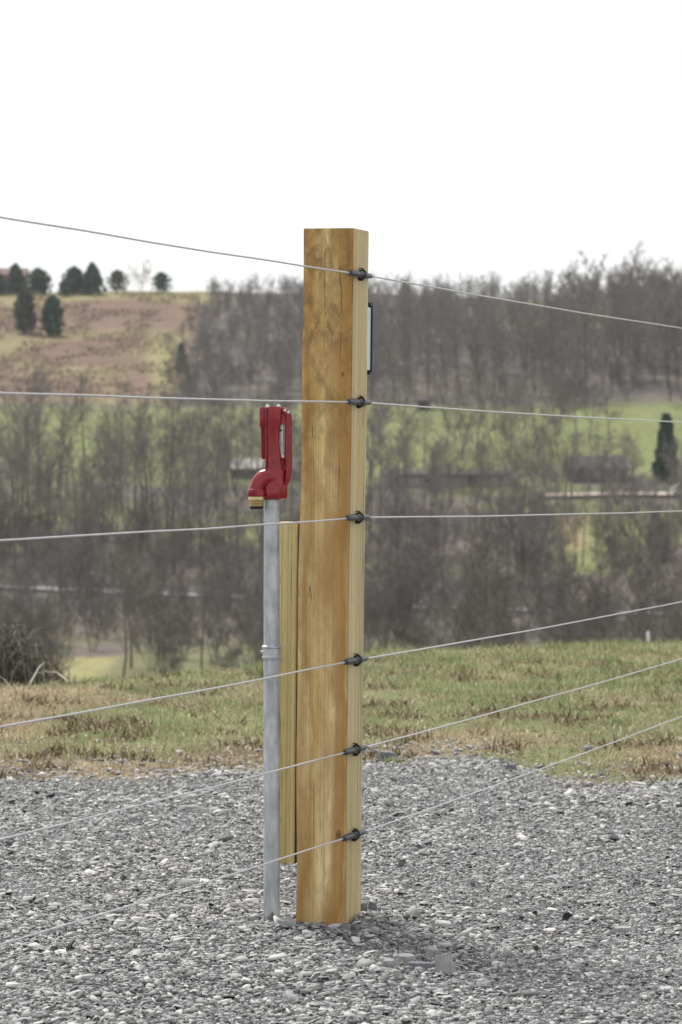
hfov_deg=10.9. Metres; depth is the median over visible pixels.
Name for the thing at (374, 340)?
woodland tree
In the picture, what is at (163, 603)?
bare shrub
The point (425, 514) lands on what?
bare tree
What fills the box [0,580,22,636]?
bare shrub
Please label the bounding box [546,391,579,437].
woodland tree
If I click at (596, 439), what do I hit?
bare tree
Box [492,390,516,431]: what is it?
woodland tree
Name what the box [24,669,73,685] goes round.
bramble bush
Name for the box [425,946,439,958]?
stone
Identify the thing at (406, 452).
bare tree
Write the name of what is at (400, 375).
woodland tree
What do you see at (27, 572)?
bare tree
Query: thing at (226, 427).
bare tree
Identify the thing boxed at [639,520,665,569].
bare tree
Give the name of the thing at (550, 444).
bare tree
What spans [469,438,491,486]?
woodland tree
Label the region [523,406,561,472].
woodland tree
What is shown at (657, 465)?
spruce tree
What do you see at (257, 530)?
bare shrub
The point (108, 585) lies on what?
bare shrub
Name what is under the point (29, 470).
bare tree
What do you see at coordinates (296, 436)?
bare tree
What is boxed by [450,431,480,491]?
bare tree
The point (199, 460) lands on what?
bare tree
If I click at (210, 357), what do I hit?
woodland tree
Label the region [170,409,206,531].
bare tree
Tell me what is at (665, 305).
woodland tree
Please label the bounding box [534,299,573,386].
woodland tree
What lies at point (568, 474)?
woodland tree
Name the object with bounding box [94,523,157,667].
bare tree
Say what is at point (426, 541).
bare shrub
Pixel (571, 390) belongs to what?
woodland tree
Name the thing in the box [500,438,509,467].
woodland tree
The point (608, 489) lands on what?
bare tree
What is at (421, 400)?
field hut
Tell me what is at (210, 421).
bare tree
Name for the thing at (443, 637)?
bare shrub
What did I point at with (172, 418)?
bare tree
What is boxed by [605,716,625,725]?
grass tuft
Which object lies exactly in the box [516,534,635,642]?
bare shrub
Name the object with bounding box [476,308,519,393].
woodland tree
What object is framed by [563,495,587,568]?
bare tree
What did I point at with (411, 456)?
woodland tree
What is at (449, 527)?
bare tree
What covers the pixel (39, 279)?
conifer
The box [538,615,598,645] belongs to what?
bare shrub
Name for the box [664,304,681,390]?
woodland tree
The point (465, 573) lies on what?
bare tree
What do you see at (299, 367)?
woodland tree
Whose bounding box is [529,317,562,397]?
woodland tree
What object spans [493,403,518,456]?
woodland tree
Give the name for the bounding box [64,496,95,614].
bare tree
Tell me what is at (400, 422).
woodland tree
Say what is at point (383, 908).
stone
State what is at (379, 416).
bare tree
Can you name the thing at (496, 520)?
bare shrub
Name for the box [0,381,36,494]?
bare tree
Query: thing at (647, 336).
woodland tree
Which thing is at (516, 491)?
bare tree
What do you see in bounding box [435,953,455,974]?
stone
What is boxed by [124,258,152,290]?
bare tree
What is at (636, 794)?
gravel
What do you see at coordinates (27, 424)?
bare tree
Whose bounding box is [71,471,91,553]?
bare tree
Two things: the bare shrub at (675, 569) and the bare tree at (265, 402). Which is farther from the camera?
the bare tree at (265, 402)
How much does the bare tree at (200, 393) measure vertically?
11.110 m
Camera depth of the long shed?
345.00 m
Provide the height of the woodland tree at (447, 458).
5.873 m
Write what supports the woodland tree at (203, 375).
on the ground at (648, 403)
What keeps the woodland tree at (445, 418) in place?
on the ground at (648, 403)
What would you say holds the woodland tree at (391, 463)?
on the ground at (648, 403)
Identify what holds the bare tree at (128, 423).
on the ground at (648, 403)
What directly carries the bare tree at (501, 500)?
on the ground at (648, 403)
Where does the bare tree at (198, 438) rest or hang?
on the ground at (648, 403)
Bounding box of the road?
[0,585,671,614]
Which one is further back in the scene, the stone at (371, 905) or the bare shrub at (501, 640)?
the bare shrub at (501, 640)
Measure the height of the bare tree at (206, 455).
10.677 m
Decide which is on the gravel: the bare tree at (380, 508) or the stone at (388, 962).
the stone at (388, 962)
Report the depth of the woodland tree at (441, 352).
417.55 m
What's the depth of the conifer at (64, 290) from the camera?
547.24 m
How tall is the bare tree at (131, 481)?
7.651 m
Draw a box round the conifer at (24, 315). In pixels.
[12,288,37,332]
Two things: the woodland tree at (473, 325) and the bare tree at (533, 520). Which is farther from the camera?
the woodland tree at (473, 325)
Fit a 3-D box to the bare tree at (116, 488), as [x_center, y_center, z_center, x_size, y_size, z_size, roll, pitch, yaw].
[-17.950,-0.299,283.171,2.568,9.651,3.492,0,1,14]
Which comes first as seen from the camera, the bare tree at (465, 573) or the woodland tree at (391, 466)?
the bare tree at (465, 573)
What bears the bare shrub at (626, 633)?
on the ground at (648, 403)
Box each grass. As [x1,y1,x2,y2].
[0,637,681,784]
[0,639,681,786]
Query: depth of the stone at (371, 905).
9.76 m
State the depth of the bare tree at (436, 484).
302.01 m
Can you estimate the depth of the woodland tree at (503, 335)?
415.21 m
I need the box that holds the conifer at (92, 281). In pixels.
[79,261,106,294]
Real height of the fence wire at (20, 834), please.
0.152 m
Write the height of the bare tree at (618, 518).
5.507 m
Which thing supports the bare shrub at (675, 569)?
on the ground at (648, 403)
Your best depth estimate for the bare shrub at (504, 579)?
168.09 m
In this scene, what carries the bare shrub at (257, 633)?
on the ground at (648, 403)
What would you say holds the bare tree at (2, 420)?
on the ground at (648, 403)
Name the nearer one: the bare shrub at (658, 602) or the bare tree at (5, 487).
the bare shrub at (658, 602)
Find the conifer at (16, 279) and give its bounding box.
[4,262,27,294]
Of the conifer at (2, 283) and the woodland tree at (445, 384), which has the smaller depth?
the woodland tree at (445, 384)
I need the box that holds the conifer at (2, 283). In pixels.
[0,273,7,294]
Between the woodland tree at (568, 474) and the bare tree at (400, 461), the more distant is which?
the woodland tree at (568, 474)
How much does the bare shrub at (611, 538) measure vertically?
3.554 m
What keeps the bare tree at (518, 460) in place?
on the ground at (648, 403)
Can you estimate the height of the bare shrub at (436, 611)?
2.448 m
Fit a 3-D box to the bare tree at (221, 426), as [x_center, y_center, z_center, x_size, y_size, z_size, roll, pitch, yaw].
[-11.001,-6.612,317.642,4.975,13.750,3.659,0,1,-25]
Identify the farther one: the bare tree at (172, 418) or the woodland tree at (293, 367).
the woodland tree at (293, 367)
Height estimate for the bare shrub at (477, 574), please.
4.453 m
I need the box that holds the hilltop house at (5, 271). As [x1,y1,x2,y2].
[0,268,29,293]
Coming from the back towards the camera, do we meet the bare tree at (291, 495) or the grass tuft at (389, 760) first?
the bare tree at (291, 495)
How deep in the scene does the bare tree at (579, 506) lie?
293.55 m
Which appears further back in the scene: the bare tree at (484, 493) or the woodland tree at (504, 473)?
the woodland tree at (504, 473)
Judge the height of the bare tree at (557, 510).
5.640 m
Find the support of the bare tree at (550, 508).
on the ground at (648, 403)
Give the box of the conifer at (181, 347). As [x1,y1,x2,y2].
[174,343,188,372]
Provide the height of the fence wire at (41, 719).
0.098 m
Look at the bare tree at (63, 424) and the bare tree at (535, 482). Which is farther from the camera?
the bare tree at (63, 424)
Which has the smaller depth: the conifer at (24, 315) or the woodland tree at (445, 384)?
the woodland tree at (445, 384)
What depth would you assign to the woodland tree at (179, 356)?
416.21 m
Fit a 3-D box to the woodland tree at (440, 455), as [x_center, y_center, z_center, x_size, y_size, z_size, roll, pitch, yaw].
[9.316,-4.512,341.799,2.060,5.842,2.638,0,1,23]
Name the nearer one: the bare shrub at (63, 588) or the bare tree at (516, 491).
the bare shrub at (63, 588)
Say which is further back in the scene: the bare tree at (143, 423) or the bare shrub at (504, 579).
the bare tree at (143, 423)
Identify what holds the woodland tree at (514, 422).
on the ground at (648, 403)
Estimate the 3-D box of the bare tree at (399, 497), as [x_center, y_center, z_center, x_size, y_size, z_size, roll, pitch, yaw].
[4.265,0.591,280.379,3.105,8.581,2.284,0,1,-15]
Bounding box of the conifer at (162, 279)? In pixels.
[150,271,173,291]
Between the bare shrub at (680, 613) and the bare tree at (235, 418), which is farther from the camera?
the bare tree at (235, 418)
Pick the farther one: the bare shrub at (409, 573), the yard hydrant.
the bare shrub at (409, 573)
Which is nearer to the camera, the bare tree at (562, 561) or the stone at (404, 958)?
the stone at (404, 958)
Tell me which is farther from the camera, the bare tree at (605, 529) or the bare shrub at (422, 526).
the bare shrub at (422, 526)
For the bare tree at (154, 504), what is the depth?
284.94 m
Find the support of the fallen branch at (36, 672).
on the ground at (648, 403)
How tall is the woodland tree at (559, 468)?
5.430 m
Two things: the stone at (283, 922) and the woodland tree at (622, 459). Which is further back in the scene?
the woodland tree at (622, 459)
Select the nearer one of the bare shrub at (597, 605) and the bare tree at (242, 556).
the bare shrub at (597, 605)
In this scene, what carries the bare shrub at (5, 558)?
on the ground at (648, 403)
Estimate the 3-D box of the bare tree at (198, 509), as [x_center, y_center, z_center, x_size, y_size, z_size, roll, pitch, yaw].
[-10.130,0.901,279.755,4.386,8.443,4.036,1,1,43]
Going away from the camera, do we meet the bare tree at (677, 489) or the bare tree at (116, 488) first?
the bare tree at (116, 488)
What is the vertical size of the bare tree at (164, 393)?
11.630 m
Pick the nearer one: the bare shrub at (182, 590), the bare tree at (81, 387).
the bare shrub at (182, 590)
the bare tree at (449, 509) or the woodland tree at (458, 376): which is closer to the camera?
the bare tree at (449, 509)
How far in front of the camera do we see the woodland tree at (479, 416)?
372.96 m
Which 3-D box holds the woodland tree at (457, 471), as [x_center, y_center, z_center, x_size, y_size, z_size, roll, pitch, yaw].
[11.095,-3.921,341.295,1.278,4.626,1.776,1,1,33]
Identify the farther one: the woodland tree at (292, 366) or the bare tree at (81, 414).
the woodland tree at (292, 366)
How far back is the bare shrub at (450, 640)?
170.59 m
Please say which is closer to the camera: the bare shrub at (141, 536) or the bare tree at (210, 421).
the bare shrub at (141, 536)
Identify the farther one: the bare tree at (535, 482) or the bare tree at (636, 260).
the bare tree at (636, 260)
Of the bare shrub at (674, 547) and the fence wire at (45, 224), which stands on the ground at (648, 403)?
the bare shrub at (674, 547)
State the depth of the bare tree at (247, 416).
326.70 m
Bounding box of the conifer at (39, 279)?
[23,267,53,294]
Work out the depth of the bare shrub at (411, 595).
203.21 m
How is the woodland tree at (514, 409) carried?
on the ground at (648, 403)
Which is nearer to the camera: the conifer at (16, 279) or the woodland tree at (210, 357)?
the woodland tree at (210, 357)
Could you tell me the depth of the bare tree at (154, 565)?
231.99 m
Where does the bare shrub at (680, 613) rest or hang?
on the ground at (648, 403)
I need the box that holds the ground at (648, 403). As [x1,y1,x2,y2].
[0,291,681,1023]
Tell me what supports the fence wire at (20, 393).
attached to the fence post
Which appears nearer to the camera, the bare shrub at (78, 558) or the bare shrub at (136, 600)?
the bare shrub at (136, 600)
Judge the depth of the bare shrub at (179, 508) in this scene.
287.50 m
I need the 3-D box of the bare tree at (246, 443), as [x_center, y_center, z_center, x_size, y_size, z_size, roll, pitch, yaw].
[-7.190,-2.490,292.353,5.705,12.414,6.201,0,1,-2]
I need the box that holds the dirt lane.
[545,492,681,495]
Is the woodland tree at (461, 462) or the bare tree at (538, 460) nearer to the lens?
the bare tree at (538, 460)
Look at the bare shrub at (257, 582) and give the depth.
182.38 m
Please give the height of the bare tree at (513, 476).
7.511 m
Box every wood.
[0,382,681,579]
[161,249,681,388]
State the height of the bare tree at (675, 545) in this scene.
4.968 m
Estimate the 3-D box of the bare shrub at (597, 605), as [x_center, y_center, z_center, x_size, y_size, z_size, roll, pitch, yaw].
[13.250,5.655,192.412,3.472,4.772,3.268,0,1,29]
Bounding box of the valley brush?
[0,472,681,678]
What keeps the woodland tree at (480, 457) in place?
on the ground at (648, 403)
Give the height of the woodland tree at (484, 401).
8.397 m
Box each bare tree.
[0,356,61,516]
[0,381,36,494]
[0,388,44,491]
[0,416,32,486]
[0,417,18,463]
[0,424,24,524]
[0,446,37,573]
[0,459,18,513]
[0,468,9,512]
[1,372,47,509]
[4,554,27,633]
[10,549,54,611]
[19,440,44,533]
[24,365,61,483]
[24,438,68,519]
[25,436,81,551]
[26,384,55,491]
[27,446,50,534]
[34,443,67,555]
[42,591,75,673]
[44,386,104,499]
[44,491,86,616]
[47,400,74,475]
[53,436,90,573]
[54,361,100,490]
[56,388,88,498]
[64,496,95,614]
[68,542,163,677]
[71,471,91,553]
[80,451,120,574]
[84,371,151,502]
[85,418,127,505]
[87,435,125,546]
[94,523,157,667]
[95,450,125,563]
[97,407,156,511]
[99,400,121,461]
[103,426,138,531]
[112,443,133,526]
[120,385,155,515]
[122,411,174,517]
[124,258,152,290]
[125,399,152,501]
[127,415,157,533]
[130,438,159,552]
[135,384,193,504]
[137,487,176,537]
[142,511,167,605]
[144,390,214,529]
[154,421,189,541]
[156,399,208,522]
[161,448,222,564]
[162,413,188,523]
[162,469,191,574]
[166,392,187,469]
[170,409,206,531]
[171,418,208,543]
[173,402,214,550]
[181,536,227,666]
[182,387,227,495]
[183,472,243,569]
[184,388,234,498]
[196,361,241,507]
[197,365,235,491]
[199,401,245,495]
[200,418,229,536]
[205,425,244,499]
[206,447,233,543]
[208,457,256,557]
[210,383,260,497]
[216,412,246,486]
[218,409,264,549]
[222,387,264,479]
[224,538,259,604]
[237,374,301,512]
[239,422,255,492]
[243,377,301,444]
[243,379,300,500]
[247,531,263,578]
[249,392,299,464]
[249,507,298,553]
[261,500,291,537]
[268,391,294,447]
[274,380,301,461]
[279,449,300,521]
[280,508,299,521]
[287,463,300,508]
[292,417,301,455]
[292,461,300,505]
[365,411,401,543]
[365,473,413,558]
[365,512,396,563]
[366,380,410,514]
[366,392,394,522]
[370,432,426,582]
[381,467,413,561]
[388,418,410,494]
[388,437,413,498]
[389,404,416,505]
[389,496,429,568]
[397,423,420,515]
[411,436,446,523]
[412,497,448,612]
[415,455,442,540]
[421,459,448,518]
[427,480,466,562]
[433,427,459,498]
[436,484,460,557]
[442,514,476,633]
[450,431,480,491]
[458,468,470,520]
[470,466,494,540]
[477,437,502,514]
[479,422,513,493]
[484,465,520,562]
[492,455,534,535]
[502,474,530,566]
[508,441,524,514]
[509,478,546,531]
[511,422,547,502]
[515,497,547,547]
[517,442,564,518]
[521,438,550,534]
[522,461,547,498]
[530,409,559,507]
[534,431,571,505]
[538,496,553,569]
[541,499,569,547]
[551,541,575,583]
[556,432,583,501]
[561,429,585,499]
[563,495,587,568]
[565,487,597,546]
[577,437,598,499]
[583,431,615,528]
[584,427,623,524]
[584,540,615,585]
[591,488,617,524]
[595,464,626,550]
[604,489,626,565]
[605,496,634,559]
[619,242,645,295]
[619,539,670,628]
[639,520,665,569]
[643,472,666,518]
[649,432,681,520]
[668,512,681,567]
[671,437,681,489]
[671,466,681,517]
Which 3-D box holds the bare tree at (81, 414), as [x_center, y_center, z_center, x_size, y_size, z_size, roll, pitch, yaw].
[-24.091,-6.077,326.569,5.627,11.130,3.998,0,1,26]
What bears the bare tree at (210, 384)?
on the ground at (648, 403)
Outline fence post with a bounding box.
[279,228,372,924]
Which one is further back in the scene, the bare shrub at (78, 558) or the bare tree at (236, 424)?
the bare tree at (236, 424)
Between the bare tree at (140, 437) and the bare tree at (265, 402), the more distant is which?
the bare tree at (265, 402)
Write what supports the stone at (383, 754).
on the ground at (648, 403)
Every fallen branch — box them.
[30,662,43,683]
[36,671,68,681]
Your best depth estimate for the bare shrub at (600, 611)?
196.06 m
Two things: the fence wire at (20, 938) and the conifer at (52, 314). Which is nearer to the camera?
the fence wire at (20, 938)
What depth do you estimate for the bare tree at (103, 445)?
321.18 m
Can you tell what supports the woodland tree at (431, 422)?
on the ground at (648, 403)
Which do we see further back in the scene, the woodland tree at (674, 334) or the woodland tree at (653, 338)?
the woodland tree at (674, 334)
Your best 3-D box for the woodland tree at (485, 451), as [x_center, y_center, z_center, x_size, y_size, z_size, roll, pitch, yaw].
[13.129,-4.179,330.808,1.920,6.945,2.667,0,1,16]
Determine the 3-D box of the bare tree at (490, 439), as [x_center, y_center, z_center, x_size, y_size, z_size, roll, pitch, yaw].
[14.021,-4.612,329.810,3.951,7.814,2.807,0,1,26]
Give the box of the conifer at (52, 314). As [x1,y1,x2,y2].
[39,295,65,335]
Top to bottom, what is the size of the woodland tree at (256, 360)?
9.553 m
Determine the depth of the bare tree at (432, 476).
290.09 m
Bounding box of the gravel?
[0,734,681,1023]
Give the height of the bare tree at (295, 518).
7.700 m
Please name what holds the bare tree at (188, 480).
on the ground at (648, 403)
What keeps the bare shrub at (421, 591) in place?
on the ground at (648, 403)
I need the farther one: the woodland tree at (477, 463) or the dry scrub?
the dry scrub
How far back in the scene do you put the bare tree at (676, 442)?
308.52 m
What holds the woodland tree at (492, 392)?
on the ground at (648, 403)
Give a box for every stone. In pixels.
[177,805,204,809]
[276,918,295,927]
[361,899,366,910]
[367,901,376,909]
[370,927,380,932]
[378,751,396,762]
[379,906,390,913]
[381,958,397,966]
[395,953,415,964]
[403,961,435,969]
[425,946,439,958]
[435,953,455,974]
[506,762,516,769]
[610,925,632,934]
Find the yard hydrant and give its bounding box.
[247,404,291,920]
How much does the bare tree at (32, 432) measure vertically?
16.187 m
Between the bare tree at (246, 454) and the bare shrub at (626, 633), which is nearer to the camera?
the bare shrub at (626, 633)
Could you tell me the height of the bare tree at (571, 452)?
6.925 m
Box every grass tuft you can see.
[379,754,406,765]
[457,662,474,668]
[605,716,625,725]
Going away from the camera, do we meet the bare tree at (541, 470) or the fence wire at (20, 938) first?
the fence wire at (20, 938)
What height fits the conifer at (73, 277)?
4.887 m
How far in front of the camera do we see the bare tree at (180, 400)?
306.19 m
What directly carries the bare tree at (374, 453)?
on the ground at (648, 403)
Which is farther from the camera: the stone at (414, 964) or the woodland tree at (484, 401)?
the woodland tree at (484, 401)
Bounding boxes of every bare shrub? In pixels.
[0,519,27,564]
[0,541,18,586]
[0,542,16,575]
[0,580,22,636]
[19,599,97,678]
[31,504,108,596]
[39,629,55,669]
[44,533,117,613]
[47,568,85,615]
[65,504,100,548]
[71,589,93,621]
[72,582,121,650]
[82,596,116,637]
[85,557,127,610]
[105,519,185,616]
[106,581,181,670]
[108,496,154,550]
[116,573,155,618]
[133,574,201,658]
[143,465,215,558]
[145,611,191,673]
[167,577,200,613]
[196,562,233,615]
[197,535,260,612]
[215,541,263,620]
[216,523,240,553]
[220,515,288,663]
[224,488,290,575]
[239,607,263,655]
[364,553,415,615]
[364,580,383,637]
[365,548,428,640]
[366,535,448,642]
[376,464,467,569]
[382,544,441,608]
[388,524,456,593]
[400,499,441,555]
[400,515,461,589]
[411,605,474,650]
[418,515,584,649]
[425,546,470,603]
[425,590,448,627]
[429,633,459,649]
[449,549,529,646]
[465,546,503,603]
[473,486,532,555]
[484,595,530,645]
[493,629,516,646]
[494,497,556,588]
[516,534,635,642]
[521,574,562,617]
[534,604,548,622]
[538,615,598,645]
[540,534,556,570]
[553,551,579,581]
[558,573,617,640]
[581,591,617,638]
[585,551,681,644]
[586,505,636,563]
[586,561,630,613]
[592,523,627,562]
[595,607,654,642]
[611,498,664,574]
[619,566,681,638]
[624,554,662,608]
[639,579,681,640]
[654,528,673,563]
[654,570,672,594]
[663,551,681,587]
[666,560,681,598]
[668,537,680,559]
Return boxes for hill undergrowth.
[160,269,681,408]
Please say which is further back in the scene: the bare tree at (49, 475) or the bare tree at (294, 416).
the bare tree at (294, 416)
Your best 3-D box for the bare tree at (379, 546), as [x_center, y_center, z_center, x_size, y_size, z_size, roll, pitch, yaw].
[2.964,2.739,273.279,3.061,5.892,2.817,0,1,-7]
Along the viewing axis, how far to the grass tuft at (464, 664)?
20.84 m
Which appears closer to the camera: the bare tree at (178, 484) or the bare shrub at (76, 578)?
the bare shrub at (76, 578)
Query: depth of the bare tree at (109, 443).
289.19 m
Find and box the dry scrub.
[0,290,199,403]
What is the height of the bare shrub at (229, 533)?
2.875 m
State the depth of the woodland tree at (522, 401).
363.96 m
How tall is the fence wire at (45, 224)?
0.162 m
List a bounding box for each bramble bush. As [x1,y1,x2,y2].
[0,623,69,687]
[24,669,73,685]
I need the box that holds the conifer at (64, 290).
[57,279,71,295]
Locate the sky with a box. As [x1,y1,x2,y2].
[0,0,681,300]
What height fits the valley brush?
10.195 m
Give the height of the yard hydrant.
1.525 m
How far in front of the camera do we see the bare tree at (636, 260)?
502.55 m
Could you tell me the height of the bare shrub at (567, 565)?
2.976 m
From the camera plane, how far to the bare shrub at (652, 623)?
203.16 m
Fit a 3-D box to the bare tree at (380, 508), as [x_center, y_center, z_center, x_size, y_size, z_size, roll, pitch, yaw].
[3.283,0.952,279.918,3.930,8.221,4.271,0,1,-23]
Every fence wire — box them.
[0,216,681,328]
[0,392,681,422]
[0,511,681,540]
[0,601,681,727]
[0,658,681,839]
[0,716,681,944]
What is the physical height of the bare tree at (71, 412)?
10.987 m
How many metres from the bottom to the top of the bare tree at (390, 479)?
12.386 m
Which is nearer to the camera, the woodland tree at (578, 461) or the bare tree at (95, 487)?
the bare tree at (95, 487)
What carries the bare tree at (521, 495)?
on the ground at (648, 403)
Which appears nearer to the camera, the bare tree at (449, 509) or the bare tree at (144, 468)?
the bare tree at (449, 509)
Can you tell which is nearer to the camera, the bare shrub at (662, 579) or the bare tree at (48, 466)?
the bare shrub at (662, 579)
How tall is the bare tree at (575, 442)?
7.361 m
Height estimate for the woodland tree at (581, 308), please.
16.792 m
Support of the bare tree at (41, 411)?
on the ground at (648, 403)
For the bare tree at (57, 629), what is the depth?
150.20 m
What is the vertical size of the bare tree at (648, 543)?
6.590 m
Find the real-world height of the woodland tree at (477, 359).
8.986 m
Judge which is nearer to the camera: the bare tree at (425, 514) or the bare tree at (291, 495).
the bare tree at (425, 514)
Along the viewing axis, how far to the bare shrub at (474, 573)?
191.64 m
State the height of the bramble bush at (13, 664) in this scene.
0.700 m
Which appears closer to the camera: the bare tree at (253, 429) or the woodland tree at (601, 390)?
the bare tree at (253, 429)
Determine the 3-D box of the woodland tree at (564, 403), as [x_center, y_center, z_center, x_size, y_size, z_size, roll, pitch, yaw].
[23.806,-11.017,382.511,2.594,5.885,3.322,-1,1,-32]
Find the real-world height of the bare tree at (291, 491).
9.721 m
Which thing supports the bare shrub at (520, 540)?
on the ground at (648, 403)
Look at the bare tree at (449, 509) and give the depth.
284.15 m
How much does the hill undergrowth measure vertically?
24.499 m
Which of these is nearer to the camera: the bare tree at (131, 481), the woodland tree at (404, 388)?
the bare tree at (131, 481)
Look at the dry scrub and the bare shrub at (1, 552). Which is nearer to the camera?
the bare shrub at (1, 552)
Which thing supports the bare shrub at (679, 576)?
on the ground at (648, 403)
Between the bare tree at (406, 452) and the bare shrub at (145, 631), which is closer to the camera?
the bare shrub at (145, 631)
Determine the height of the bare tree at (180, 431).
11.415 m
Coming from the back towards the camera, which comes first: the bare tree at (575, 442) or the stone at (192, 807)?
the bare tree at (575, 442)
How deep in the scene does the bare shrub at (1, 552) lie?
274.69 m
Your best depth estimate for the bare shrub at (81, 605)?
219.45 m
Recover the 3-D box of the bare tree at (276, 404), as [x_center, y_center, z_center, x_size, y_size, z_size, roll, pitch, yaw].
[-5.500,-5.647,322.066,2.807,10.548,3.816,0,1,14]
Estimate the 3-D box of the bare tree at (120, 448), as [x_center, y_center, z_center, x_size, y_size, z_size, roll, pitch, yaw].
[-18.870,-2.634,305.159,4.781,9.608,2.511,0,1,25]
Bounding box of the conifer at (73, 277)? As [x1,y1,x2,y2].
[59,265,83,293]
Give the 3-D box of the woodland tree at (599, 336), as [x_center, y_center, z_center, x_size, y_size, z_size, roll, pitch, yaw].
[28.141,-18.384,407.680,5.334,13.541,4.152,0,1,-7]
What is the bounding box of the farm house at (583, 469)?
[563,456,628,482]
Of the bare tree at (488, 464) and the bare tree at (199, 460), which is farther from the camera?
the bare tree at (488, 464)
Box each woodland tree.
[171,341,186,395]
[174,348,193,399]
[194,331,222,392]
[195,348,214,395]
[206,342,226,400]
[220,345,236,385]
[241,327,270,404]
[266,343,290,390]
[276,343,300,398]
[279,346,301,389]
[295,348,301,380]
[366,396,396,445]
[367,379,398,440]
[368,330,386,392]
[382,447,399,498]
[384,442,400,487]
[387,354,412,413]
[391,409,419,455]
[392,370,423,422]
[400,441,418,473]
[408,312,434,398]
[410,393,441,468]
[419,364,442,406]
[427,365,455,420]
[431,325,451,394]
[431,437,451,485]
[436,396,461,444]
[441,392,473,450]
[441,437,457,490]
[442,437,457,480]
[446,331,464,389]
[446,361,475,416]
[449,359,472,412]
[449,395,482,459]
[453,449,462,488]
[454,448,466,478]
[459,375,509,448]
[461,313,486,391]
[462,325,492,395]
[469,393,499,446]
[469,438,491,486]
[470,447,484,489]
[474,429,494,484]
[475,443,488,471]
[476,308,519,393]
[479,327,519,395]
[483,376,509,420]
[491,386,525,462]
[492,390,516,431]
[493,383,541,456]
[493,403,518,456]
[498,460,508,487]
[500,386,537,442]
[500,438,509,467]
[506,364,552,429]
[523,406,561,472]
[523,431,540,489]
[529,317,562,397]
[533,288,574,395]
[533,422,548,482]
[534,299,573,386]
[539,376,576,456]
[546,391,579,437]
[550,445,565,498]
[552,383,577,432]
[555,269,603,406]
[558,368,597,432]
[563,454,575,498]
[564,293,608,401]
[574,372,617,441]
[574,444,584,488]
[582,453,598,486]
[586,383,624,434]
[594,314,618,395]
[613,429,631,482]
[622,428,642,489]
[623,309,661,390]
[623,435,645,486]
[638,300,681,401]
[640,269,678,388]
[642,261,681,393]
[642,296,681,391]
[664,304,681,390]
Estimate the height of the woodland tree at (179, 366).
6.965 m
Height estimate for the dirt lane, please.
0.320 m
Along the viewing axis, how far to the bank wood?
288.83 m
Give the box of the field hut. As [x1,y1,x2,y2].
[415,396,432,409]
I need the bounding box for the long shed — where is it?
[382,469,512,486]
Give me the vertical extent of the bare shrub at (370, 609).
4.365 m
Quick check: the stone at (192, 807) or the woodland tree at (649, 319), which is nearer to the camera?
the stone at (192, 807)
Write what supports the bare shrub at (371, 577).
on the ground at (648, 403)
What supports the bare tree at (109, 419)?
on the ground at (648, 403)
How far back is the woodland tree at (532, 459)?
331.99 m
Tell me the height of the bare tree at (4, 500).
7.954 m
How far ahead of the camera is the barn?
351.99 m
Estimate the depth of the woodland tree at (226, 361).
410.45 m
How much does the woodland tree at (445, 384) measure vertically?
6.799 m
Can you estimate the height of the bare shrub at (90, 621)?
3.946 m
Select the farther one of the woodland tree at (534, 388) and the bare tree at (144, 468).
the woodland tree at (534, 388)
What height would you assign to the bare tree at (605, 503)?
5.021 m
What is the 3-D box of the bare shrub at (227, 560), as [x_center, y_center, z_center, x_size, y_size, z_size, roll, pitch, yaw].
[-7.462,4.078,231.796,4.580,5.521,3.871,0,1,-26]
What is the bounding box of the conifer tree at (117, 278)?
[105,270,129,290]
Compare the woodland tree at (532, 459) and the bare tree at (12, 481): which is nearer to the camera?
the bare tree at (12, 481)
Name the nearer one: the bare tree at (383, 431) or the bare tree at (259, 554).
the bare tree at (259, 554)
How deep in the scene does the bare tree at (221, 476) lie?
295.75 m
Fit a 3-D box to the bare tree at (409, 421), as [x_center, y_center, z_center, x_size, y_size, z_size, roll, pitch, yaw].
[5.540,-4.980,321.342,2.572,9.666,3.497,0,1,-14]
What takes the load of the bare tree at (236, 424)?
on the ground at (648, 403)
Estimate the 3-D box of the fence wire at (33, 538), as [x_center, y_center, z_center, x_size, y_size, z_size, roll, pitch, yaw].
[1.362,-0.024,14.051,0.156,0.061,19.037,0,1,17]
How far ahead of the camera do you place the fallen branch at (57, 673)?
20.67 m
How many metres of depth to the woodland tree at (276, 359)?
418.68 m
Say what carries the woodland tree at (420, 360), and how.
on the ground at (648, 403)
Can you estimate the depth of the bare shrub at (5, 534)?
281.82 m
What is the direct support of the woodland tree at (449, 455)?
on the ground at (648, 403)
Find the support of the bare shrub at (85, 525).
on the ground at (648, 403)
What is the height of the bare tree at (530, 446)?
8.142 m
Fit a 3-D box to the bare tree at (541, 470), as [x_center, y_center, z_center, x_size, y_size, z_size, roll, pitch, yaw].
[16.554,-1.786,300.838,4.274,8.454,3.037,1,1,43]
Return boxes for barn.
[231,458,296,478]
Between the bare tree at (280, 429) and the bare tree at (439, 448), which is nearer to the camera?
the bare tree at (439, 448)
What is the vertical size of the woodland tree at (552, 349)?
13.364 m
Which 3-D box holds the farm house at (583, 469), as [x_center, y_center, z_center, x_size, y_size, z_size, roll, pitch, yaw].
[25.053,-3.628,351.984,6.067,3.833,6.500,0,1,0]
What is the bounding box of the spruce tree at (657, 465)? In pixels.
[649,412,679,480]
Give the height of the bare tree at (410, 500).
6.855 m
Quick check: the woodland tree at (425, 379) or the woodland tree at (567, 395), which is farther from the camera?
the woodland tree at (425, 379)

